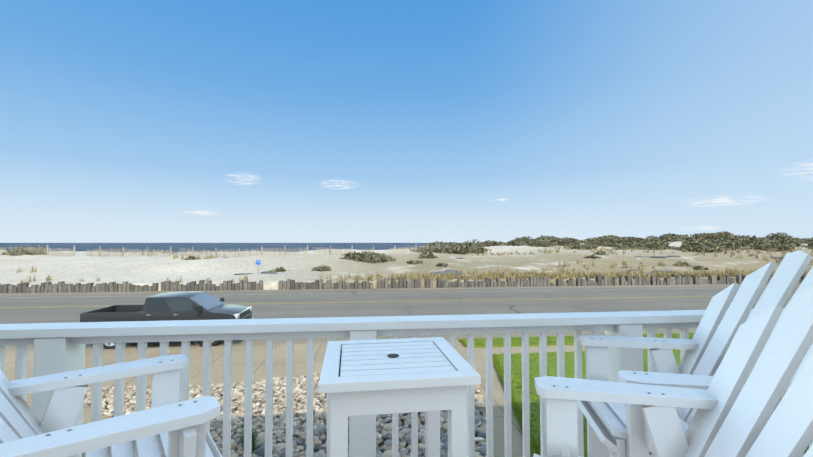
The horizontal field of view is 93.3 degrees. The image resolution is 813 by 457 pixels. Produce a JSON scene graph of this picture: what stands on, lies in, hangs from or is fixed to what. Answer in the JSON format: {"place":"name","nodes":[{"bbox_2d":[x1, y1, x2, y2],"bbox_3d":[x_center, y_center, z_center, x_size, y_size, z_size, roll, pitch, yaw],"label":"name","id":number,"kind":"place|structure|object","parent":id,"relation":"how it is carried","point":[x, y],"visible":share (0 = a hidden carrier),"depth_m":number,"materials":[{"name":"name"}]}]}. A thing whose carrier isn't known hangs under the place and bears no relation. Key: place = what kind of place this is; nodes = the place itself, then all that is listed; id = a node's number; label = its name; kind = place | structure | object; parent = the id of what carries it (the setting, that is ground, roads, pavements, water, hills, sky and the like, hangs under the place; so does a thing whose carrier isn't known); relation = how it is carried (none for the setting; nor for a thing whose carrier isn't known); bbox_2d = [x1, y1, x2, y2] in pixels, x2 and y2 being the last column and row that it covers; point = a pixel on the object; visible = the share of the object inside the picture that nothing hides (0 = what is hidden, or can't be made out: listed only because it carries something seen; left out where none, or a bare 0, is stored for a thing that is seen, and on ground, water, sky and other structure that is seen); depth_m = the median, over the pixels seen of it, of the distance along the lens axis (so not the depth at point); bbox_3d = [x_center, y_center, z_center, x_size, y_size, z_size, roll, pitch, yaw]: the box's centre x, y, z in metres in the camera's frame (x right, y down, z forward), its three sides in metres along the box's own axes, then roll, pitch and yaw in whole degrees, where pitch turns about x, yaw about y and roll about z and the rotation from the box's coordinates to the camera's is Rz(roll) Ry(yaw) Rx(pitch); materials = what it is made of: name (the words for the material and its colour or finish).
{"place":"outdoors","nodes":[
{"label":"outdoors","id":0,"kind":"place"},
{"bbox_2d":[0,354,221,456],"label":"adirondack chair","id":1,"kind":"object","parent":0,"point":[168,424],"visible":1,"depth_m":1.21,"materials":[{"name":"white wood"}]},
{"bbox_2d":[0,243,428,252],"bbox_3d":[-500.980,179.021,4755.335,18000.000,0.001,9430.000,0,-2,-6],"label":"ocean water","id":2,"kind":"structure","parent":0,"point":[178,247],"depth_m":455.44,"materials":[{"name":"blue liquid"}]},
{"bbox_2d":[4,340,646,456],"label":"concrete pavement","id":3,"kind":"structure","parent":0,"point":[259,362],"depth_m":11.16,"materials":[{"name":"beige concrete"}]},
{"bbox_2d":[85,374,482,456],"bbox_3d":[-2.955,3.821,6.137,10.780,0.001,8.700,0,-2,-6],"label":"rocks","id":4,"kind":"object","parent":3,"relation":"on","point":[381,444],"depth_m":7.94,"materials":[{"name":"grey stone"}]},
{"bbox_2d":[237,426,260,450],"bbox_3d":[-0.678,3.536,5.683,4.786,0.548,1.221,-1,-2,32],"label":"plant","id":5,"kind":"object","parent":4,"relation":"on","point":[253,440],"depth_m":6.54,"materials":[{"name":"green plant"}]},
{"bbox_2d":[83,366,480,454],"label":"tan pebbles","id":6,"kind":"object","parent":4,"relation":"on","point":[279,423],"visible":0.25,"depth_m":8.48,"materials":[{"name":"beige gravel"}]},
{"bbox_2d":[231,388,494,456],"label":"river rocks","id":7,"kind":"object","parent":4,"relation":"on","point":[383,429],"visible":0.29,"depth_m":6.88,"materials":[{"name":"grey stone"}]},
{"bbox_2d":[458,332,808,456],"bbox_3d":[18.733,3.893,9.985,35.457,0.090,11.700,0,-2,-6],"label":"lawn","id":8,"kind":"structure","parent":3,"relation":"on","point":[500,372],"depth_m":10.51,"materials":[{"name":"green plant"}]},
{"bbox_2d":[318,337,480,456],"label":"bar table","id":9,"kind":"object","parent":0,"point":[431,377],"visible":1,"depth_m":1.20,"materials":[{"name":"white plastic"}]},
{"bbox_2d":[0,283,800,351],"bbox_3d":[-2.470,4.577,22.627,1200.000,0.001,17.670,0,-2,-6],"label":"road asphalt","id":10,"kind":"structure","parent":0,"point":[21,310],"depth_m":24.01,"materials":[{"name":"grey asphalt"}]},
{"bbox_2d":[80,291,254,348],"bbox_3d":[-8.801,3.354,14.463,5.422,1.846,2.288,0,-2,-6],"label":"pickup truck","id":11,"kind":"object","parent":10,"relation":"on","point":[189,305],"visible":0.42,"depth_m":13.70,"materials":[{"name":"paint"}]},
{"bbox_2d":[0,287,791,307],"bbox_3d":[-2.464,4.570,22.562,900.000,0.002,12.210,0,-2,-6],"label":"road markings","id":12,"kind":"object","parent":10,"relation":"on","point":[381,301],"visible":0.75,"depth_m":25.24,"materials":[{"name":"white paint"}]},
{"bbox_2d":[0,308,812,456],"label":"porch railing","id":13,"kind":"object","parent":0,"point":[59,347],"visible":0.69,"depth_m":1.89,"materials":[{"name":"white wood"}]},
{"bbox_2d":[0,241,812,290],"bbox_3d":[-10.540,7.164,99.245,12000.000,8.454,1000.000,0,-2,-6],"label":"terrain","id":14,"kind":"structure","parent":0,"point":[140,270],"depth_m":42.95,"materials":[{"name":"beige sand"}]},
{"bbox_2d":[0,242,439,257],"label":"dune fence","id":15,"kind":"object","parent":14,"relation":"on","point":[47,249],"visible":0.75,"depth_m":53.66,"materials":[{"name":"brown wood"}]},
{"bbox_2d":[0,274,805,292],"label":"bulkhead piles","id":16,"kind":"object","parent":14,"relation":"on","point":[125,286],"visible":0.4,"depth_m":31.18,"materials":[{"name":"brown wood"}]},
{"bbox_2d":[1,231,812,271],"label":"dune scrub","id":17,"kind":"object","parent":14,"relation":"on","point":[725,237],"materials":[{"name":"green plant"}]},
{"bbox_2d":[16,240,812,282],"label":"dune grass tufts","id":18,"kind":"object","parent":14,"relation":"on","point":[527,274],"visible":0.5,"depth_m":35.36,"materials":[{"name":"plant"}]},
{"bbox_2d":[233,255,783,274],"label":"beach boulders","id":19,"kind":"object","parent":14,"relation":"on","point":[274,272],"visible":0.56,"depth_m":38.54,"materials":[{"name":"grey stone"}]},
{"bbox_2d":[0,0,812,242],"label":"sky","id":20,"kind":"structure","parent":0,"point":[122,121],"materials":[{"name":"blue"}]},
{"bbox_2d":[533,288,812,456],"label":"adirondack chair","id":21,"kind":"object","parent":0,"point":[733,406],"visible":1,"depth_m":1.14,"materials":[{"name":"white wood"}]},
{"bbox_2d":[577,250,812,456],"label":"adirondack chair","id":22,"kind":"object","parent":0,"point":[617,429],"visible":0.42,"depth_m":1.66,"materials":[{"name":"white wood"}]}
]}

